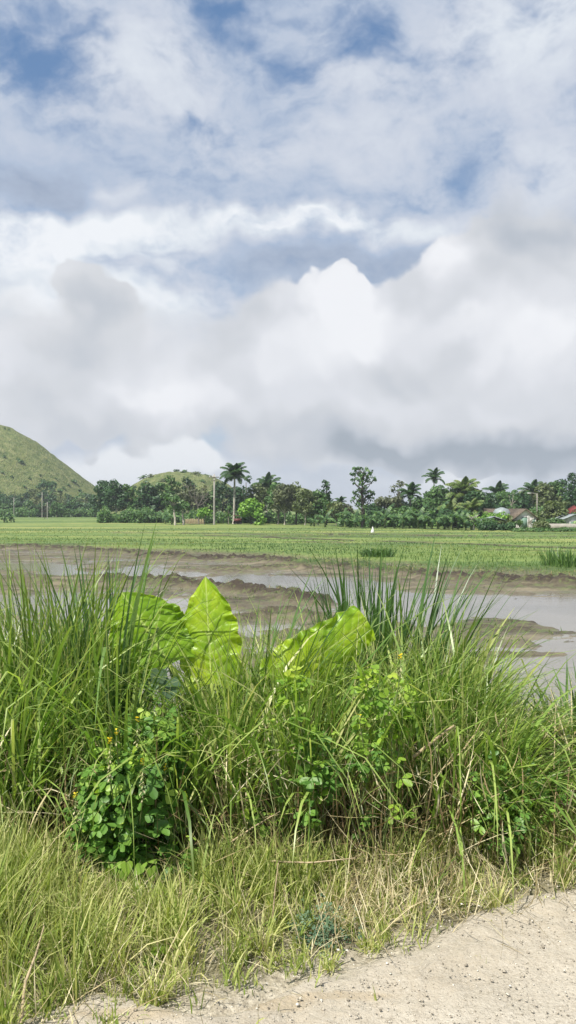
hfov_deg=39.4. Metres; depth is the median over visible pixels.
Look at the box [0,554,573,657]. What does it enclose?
mud weeds
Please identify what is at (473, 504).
coconut palm
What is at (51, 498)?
broadleaf tree
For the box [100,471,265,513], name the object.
hill
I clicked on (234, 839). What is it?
dry stalk
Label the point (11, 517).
banana plant
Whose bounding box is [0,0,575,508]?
sky
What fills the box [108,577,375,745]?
elephant ear plant
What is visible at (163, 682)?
pale leaf
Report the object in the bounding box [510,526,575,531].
hedge
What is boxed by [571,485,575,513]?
broadleaf tree
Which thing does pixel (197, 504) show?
bare tree
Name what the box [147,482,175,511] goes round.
broadleaf tree
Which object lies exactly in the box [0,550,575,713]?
water
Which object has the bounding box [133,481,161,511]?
broadleaf tree
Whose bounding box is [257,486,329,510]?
hill
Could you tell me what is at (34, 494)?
broadleaf tree
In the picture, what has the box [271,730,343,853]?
rattlepod shrub
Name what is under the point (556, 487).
broadleaf tree
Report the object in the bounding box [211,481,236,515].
broadleaf tree
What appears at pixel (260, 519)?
broadleaf tree
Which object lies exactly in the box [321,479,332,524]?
broadleaf tree
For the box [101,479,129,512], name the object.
broadleaf tree
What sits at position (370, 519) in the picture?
banana plant
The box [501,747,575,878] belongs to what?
shrub
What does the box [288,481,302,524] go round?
broadleaf tree
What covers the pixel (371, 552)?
grass clump
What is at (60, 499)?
broadleaf tree
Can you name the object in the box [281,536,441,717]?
reed clump
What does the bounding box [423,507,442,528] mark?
banana plant
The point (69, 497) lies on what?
broadleaf tree
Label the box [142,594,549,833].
grass clump
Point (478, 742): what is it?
grass clump
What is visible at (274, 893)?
dry stalk
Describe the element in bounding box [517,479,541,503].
coconut palm
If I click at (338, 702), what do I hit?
grass clump
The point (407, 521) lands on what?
banana plant
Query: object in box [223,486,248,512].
broadleaf tree
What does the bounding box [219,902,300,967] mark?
grass tuft
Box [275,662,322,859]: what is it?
rattlepod shrub
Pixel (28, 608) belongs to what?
grass clump
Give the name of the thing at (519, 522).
vine thicket
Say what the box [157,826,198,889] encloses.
rattlepod shrub
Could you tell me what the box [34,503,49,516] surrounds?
broadleaf tree
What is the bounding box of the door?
[521,517,527,527]
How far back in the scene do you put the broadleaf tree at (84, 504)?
218.52 m
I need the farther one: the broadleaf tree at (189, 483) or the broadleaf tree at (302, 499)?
the broadleaf tree at (189, 483)
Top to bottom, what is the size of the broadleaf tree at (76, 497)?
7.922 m
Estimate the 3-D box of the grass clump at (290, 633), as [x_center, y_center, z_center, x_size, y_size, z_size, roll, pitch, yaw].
[0.316,0.921,4.431,1.253,1.450,1.239,0,0,15]
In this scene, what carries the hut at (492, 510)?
on the ground at (266, 599)
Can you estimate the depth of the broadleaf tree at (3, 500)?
248.64 m
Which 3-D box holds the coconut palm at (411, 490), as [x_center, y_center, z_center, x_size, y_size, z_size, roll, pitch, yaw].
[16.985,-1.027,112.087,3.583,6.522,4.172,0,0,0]
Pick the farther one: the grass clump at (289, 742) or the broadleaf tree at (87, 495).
the broadleaf tree at (87, 495)
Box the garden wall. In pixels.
[534,524,575,528]
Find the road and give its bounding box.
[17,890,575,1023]
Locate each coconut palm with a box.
[219,462,250,523]
[251,472,280,511]
[332,496,346,503]
[397,482,421,507]
[421,467,444,486]
[436,501,462,526]
[445,476,481,506]
[457,497,484,515]
[482,480,508,496]
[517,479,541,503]
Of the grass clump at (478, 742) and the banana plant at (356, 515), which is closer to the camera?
the grass clump at (478, 742)
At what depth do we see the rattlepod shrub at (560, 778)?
3.79 m
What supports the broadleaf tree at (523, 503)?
on the ground at (266, 599)
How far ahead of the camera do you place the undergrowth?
135.10 m
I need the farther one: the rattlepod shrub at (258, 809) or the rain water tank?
the rain water tank
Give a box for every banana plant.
[0,511,10,522]
[5,513,18,521]
[139,507,155,522]
[154,509,171,523]
[163,512,181,524]
[307,514,321,526]
[315,509,336,526]
[335,511,354,526]
[339,507,369,527]
[362,513,379,527]
[368,509,386,527]
[371,503,394,527]
[386,511,405,527]
[387,507,415,528]
[403,516,414,528]
[407,504,426,528]
[409,508,440,528]
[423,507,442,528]
[424,499,453,528]
[439,510,461,529]
[439,519,449,528]
[447,510,466,529]
[452,510,478,529]
[462,512,483,529]
[469,512,479,529]
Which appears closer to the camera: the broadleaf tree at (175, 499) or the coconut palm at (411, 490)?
the coconut palm at (411, 490)
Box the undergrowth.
[0,504,575,526]
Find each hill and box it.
[0,425,102,505]
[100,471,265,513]
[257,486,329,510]
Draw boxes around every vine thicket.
[474,517,497,526]
[481,511,509,519]
[495,515,515,524]
[513,519,522,527]
[545,517,568,523]
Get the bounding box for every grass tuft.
[28,882,165,987]
[110,951,191,1006]
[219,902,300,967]
[315,950,344,975]
[349,929,381,955]
[460,864,527,913]
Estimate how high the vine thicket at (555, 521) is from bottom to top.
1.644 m
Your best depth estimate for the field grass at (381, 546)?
52.40 m
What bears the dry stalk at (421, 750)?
on the tall grass at (17, 751)
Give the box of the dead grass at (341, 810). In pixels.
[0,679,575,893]
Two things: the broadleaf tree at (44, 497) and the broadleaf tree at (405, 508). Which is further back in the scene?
the broadleaf tree at (44, 497)
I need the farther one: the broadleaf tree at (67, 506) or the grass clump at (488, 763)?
the broadleaf tree at (67, 506)
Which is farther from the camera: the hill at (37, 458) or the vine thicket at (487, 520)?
the hill at (37, 458)
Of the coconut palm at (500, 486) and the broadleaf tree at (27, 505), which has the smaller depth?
the coconut palm at (500, 486)
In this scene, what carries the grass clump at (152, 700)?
on the ground at (266, 599)
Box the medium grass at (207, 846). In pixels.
[0,787,514,924]
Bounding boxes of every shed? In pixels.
[481,516,506,522]
[560,514,575,523]
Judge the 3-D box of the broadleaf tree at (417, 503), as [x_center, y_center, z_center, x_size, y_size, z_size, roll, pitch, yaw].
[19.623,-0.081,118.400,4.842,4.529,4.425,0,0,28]
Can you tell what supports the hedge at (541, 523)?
on the ground at (266, 599)
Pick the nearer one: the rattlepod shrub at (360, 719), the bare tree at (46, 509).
the rattlepod shrub at (360, 719)
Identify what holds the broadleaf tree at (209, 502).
on the ground at (266, 599)
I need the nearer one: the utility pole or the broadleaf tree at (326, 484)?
the broadleaf tree at (326, 484)
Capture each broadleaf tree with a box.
[0,491,12,503]
[0,502,11,510]
[5,492,18,501]
[8,495,20,502]
[11,502,24,509]
[17,490,33,504]
[23,500,36,510]
[27,487,41,505]
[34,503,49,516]
[37,481,56,507]
[41,490,56,508]
[48,502,63,516]
[54,491,67,504]
[63,502,76,513]
[65,493,74,507]
[70,492,84,505]
[71,501,80,509]
[76,495,88,507]
[80,502,91,510]
[84,493,96,505]
[89,480,115,512]
[90,502,99,515]
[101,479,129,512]
[116,483,138,510]
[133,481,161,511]
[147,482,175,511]
[161,475,182,511]
[163,493,183,524]
[171,501,190,524]
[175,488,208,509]
[178,476,197,513]
[193,491,220,511]
[194,484,210,509]
[196,507,212,523]
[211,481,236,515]
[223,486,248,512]
[224,505,232,524]
[237,475,252,510]
[237,497,264,523]
[243,483,270,521]
[254,511,266,524]
[263,482,288,524]
[270,483,297,524]
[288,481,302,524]
[292,489,318,524]
[302,489,331,524]
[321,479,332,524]
[326,501,344,525]
[340,504,354,516]
[360,503,385,517]
[373,495,403,508]
[376,507,403,526]
[388,480,405,509]
[398,505,423,527]
[407,496,436,514]
[423,484,462,512]
[440,508,469,527]
[461,490,497,517]
[489,496,502,508]
[492,489,517,508]
[503,490,521,508]
[508,491,534,509]
[532,482,561,508]
[534,500,571,521]
[538,480,567,510]
[555,478,574,501]
[562,473,575,508]
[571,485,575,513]
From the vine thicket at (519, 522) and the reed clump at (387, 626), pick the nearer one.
the reed clump at (387, 626)
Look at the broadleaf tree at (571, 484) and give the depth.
129.47 m
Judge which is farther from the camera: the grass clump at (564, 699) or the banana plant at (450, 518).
the banana plant at (450, 518)
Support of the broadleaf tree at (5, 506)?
on the ground at (266, 599)
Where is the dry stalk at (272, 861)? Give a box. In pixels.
[271,858,355,863]
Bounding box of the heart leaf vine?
[103,860,166,902]
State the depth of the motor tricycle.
124.51 m
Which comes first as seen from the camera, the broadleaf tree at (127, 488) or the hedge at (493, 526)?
the hedge at (493, 526)
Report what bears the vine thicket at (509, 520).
on the ground at (266, 599)
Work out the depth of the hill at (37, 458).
310.34 m
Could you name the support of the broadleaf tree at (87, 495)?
on the ground at (266, 599)
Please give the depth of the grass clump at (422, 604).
4.92 m
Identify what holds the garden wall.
on the ground at (266, 599)
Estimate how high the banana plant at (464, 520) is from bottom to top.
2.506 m
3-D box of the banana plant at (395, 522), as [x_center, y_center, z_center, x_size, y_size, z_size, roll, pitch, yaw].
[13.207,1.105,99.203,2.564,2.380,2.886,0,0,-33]
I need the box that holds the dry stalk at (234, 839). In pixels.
[231,811,279,842]
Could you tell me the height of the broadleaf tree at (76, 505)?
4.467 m
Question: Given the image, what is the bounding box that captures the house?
[567,505,575,513]
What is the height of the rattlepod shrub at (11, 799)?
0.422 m
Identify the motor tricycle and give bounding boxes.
[233,515,241,523]
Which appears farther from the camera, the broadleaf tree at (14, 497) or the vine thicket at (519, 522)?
the broadleaf tree at (14, 497)
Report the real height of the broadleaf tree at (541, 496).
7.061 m
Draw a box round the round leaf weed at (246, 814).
[240,808,270,851]
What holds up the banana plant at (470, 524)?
on the ground at (266, 599)
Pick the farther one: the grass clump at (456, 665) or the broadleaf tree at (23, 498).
the broadleaf tree at (23, 498)
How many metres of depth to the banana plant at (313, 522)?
107.36 m
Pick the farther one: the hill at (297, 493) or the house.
the hill at (297, 493)
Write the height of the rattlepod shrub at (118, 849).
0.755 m
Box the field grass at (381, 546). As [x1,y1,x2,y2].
[0,527,575,575]
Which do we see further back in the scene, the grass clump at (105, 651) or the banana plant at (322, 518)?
the banana plant at (322, 518)
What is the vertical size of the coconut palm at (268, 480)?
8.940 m
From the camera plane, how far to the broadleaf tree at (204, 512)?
122.32 m
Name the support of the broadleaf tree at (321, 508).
on the ground at (266, 599)
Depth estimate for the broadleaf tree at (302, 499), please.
115.40 m
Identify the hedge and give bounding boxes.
[477,521,515,530]
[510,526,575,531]
[532,520,550,527]
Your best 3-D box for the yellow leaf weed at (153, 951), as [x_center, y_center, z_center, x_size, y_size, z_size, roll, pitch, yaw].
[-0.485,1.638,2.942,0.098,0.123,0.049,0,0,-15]
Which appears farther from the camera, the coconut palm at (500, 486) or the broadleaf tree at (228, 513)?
the coconut palm at (500, 486)
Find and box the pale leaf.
[144,668,180,718]
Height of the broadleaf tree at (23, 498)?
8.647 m
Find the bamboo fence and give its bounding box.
[187,518,203,523]
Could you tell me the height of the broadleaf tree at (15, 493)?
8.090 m
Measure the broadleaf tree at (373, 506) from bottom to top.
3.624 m
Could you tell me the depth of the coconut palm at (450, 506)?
102.84 m
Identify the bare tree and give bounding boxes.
[35,503,56,518]
[184,485,211,523]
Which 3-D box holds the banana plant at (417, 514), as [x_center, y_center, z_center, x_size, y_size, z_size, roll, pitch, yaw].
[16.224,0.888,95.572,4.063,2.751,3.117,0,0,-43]
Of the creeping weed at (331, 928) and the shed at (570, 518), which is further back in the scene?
the shed at (570, 518)
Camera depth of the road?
2.76 m
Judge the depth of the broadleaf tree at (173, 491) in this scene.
144.76 m
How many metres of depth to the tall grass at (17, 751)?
3.79 m
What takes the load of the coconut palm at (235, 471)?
on the ground at (266, 599)
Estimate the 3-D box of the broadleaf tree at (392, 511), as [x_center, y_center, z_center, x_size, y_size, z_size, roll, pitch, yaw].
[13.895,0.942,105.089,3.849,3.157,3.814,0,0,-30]
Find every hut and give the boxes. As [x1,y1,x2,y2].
[483,509,514,514]
[508,509,539,527]
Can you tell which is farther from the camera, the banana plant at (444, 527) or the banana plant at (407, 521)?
the banana plant at (407, 521)
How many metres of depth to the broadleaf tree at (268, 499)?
123.34 m
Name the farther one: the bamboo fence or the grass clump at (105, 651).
the bamboo fence
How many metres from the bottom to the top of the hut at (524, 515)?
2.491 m
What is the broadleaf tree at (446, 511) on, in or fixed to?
on the ground at (266, 599)
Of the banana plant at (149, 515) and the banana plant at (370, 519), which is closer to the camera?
the banana plant at (370, 519)
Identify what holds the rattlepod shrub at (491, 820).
on the ground at (266, 599)
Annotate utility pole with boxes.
[209,474,218,524]
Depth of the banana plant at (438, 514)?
93.53 m
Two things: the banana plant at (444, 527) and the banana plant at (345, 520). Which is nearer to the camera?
the banana plant at (444, 527)
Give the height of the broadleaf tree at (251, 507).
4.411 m
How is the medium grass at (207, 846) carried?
on the ground at (266, 599)
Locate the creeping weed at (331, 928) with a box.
[275,893,362,955]
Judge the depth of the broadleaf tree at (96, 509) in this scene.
204.77 m
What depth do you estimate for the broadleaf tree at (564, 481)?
134.07 m
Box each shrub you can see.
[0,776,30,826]
[63,728,184,888]
[119,698,194,849]
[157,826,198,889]
[237,796,274,862]
[253,716,281,861]
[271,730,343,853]
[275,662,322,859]
[343,724,402,862]
[350,654,415,864]
[467,750,566,865]
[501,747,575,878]
[539,760,575,854]
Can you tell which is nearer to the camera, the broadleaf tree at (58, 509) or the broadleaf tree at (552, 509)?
the broadleaf tree at (552, 509)
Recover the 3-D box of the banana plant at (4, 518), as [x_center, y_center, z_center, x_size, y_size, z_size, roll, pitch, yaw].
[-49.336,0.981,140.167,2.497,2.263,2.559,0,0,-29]
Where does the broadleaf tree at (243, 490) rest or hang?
on the ground at (266, 599)
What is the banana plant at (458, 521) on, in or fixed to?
on the ground at (266, 599)
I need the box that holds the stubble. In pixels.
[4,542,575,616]
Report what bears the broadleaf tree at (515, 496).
on the ground at (266, 599)
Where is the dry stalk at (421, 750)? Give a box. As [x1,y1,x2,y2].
[412,724,454,757]
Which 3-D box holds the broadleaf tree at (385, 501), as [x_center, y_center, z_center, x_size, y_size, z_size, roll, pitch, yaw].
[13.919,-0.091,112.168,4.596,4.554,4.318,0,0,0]
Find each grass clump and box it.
[0,521,194,758]
[0,533,191,750]
[0,533,250,816]
[0,549,209,780]
[22,635,346,818]
[69,589,420,837]
[97,580,532,864]
[108,590,380,835]
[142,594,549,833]
[244,563,453,813]
[277,585,575,866]
[356,546,396,557]
[385,674,575,913]
[391,535,571,700]
[401,639,575,914]
[497,658,575,772]
[536,547,575,567]
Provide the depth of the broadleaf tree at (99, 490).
160.12 m
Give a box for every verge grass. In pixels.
[0,794,575,1023]
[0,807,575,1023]
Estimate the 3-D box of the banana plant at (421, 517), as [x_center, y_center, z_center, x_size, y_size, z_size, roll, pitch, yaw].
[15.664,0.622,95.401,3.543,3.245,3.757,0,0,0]
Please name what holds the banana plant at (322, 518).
on the ground at (266, 599)
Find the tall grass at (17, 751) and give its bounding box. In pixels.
[0,557,575,947]
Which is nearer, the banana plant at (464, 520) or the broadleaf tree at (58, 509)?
the banana plant at (464, 520)
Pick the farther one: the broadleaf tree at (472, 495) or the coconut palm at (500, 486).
the coconut palm at (500, 486)
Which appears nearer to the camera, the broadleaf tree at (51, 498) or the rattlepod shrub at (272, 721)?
the rattlepod shrub at (272, 721)
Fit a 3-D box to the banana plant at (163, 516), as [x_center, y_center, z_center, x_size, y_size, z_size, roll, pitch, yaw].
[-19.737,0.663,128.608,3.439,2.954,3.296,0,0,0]
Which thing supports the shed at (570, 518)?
on the ground at (266, 599)
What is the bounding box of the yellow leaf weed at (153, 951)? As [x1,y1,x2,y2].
[142,944,169,968]
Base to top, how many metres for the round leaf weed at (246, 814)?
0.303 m
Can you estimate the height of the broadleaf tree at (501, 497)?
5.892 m
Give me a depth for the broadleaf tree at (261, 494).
128.36 m
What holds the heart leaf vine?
on the ground at (266, 599)
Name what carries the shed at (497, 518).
on the ground at (266, 599)
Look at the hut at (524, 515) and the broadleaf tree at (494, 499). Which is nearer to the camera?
the hut at (524, 515)
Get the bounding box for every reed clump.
[252,540,535,716]
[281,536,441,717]
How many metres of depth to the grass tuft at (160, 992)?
2.74 m
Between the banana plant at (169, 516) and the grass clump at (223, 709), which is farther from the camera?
the banana plant at (169, 516)
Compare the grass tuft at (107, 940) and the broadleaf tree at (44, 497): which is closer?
the grass tuft at (107, 940)
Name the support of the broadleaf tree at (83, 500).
on the ground at (266, 599)
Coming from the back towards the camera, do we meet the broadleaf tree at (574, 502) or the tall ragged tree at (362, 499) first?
the broadleaf tree at (574, 502)
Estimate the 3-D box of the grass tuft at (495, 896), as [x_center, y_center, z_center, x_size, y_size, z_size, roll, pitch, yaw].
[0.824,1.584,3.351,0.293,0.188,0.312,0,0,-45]
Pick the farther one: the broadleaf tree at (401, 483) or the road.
the broadleaf tree at (401, 483)
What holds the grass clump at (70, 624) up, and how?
on the ground at (266, 599)
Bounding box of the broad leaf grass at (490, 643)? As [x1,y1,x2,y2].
[448,607,549,724]
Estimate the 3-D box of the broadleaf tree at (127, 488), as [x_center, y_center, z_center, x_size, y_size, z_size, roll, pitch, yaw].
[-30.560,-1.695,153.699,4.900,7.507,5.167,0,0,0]
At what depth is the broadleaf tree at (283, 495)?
118.52 m
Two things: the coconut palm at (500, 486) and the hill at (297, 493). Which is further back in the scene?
the hill at (297, 493)
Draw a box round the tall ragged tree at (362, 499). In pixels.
[349,467,376,527]
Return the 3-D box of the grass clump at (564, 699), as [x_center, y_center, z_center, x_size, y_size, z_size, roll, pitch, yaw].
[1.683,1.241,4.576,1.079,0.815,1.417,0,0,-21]
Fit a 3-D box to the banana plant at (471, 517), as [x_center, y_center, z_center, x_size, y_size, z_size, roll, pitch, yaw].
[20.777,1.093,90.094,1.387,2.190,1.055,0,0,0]
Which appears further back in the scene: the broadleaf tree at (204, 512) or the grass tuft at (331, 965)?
the broadleaf tree at (204, 512)
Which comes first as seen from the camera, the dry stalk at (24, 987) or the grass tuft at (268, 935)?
the dry stalk at (24, 987)
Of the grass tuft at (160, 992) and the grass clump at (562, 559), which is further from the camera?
the grass clump at (562, 559)
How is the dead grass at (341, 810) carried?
on the ground at (266, 599)
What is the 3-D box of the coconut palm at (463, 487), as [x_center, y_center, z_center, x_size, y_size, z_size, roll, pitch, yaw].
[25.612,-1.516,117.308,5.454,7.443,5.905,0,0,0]
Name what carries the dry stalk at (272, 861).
on the verge grass at (51, 893)
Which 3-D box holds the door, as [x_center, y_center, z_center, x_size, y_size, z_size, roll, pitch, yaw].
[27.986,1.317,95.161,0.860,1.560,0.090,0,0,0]
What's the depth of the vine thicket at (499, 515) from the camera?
96.39 m
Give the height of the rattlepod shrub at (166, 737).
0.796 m
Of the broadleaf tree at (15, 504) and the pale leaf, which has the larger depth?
the broadleaf tree at (15, 504)
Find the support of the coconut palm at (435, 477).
on the ground at (266, 599)
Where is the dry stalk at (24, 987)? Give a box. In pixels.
[19,925,44,1022]
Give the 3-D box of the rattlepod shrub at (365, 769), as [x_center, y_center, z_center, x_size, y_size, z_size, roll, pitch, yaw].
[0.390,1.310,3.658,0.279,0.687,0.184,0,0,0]
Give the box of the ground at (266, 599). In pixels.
[0,509,575,1023]
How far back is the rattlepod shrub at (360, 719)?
3.64 m
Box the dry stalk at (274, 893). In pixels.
[272,863,278,917]
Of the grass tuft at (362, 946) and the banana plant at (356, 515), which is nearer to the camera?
the grass tuft at (362, 946)
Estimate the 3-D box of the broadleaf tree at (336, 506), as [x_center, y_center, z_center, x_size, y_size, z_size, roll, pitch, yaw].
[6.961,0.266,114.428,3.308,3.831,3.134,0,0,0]
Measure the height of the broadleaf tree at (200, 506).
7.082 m
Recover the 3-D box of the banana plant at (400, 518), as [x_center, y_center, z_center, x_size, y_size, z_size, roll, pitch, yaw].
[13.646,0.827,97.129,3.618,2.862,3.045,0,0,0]
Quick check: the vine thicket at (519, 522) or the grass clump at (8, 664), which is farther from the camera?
the vine thicket at (519, 522)
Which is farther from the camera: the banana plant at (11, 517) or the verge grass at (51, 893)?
the banana plant at (11, 517)
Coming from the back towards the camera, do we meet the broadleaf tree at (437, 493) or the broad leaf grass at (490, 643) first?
the broadleaf tree at (437, 493)
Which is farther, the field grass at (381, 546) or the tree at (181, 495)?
the tree at (181, 495)
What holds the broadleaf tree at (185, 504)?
on the ground at (266, 599)
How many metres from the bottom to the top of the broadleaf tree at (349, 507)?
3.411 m
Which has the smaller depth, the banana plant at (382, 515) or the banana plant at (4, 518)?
the banana plant at (382, 515)
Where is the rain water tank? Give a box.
[493,507,509,514]
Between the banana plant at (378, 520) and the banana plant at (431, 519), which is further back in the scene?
the banana plant at (378, 520)
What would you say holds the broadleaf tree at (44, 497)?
on the ground at (266, 599)
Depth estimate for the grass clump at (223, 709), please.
3.96 m
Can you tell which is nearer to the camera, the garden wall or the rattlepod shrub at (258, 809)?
the rattlepod shrub at (258, 809)
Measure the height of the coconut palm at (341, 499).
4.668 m

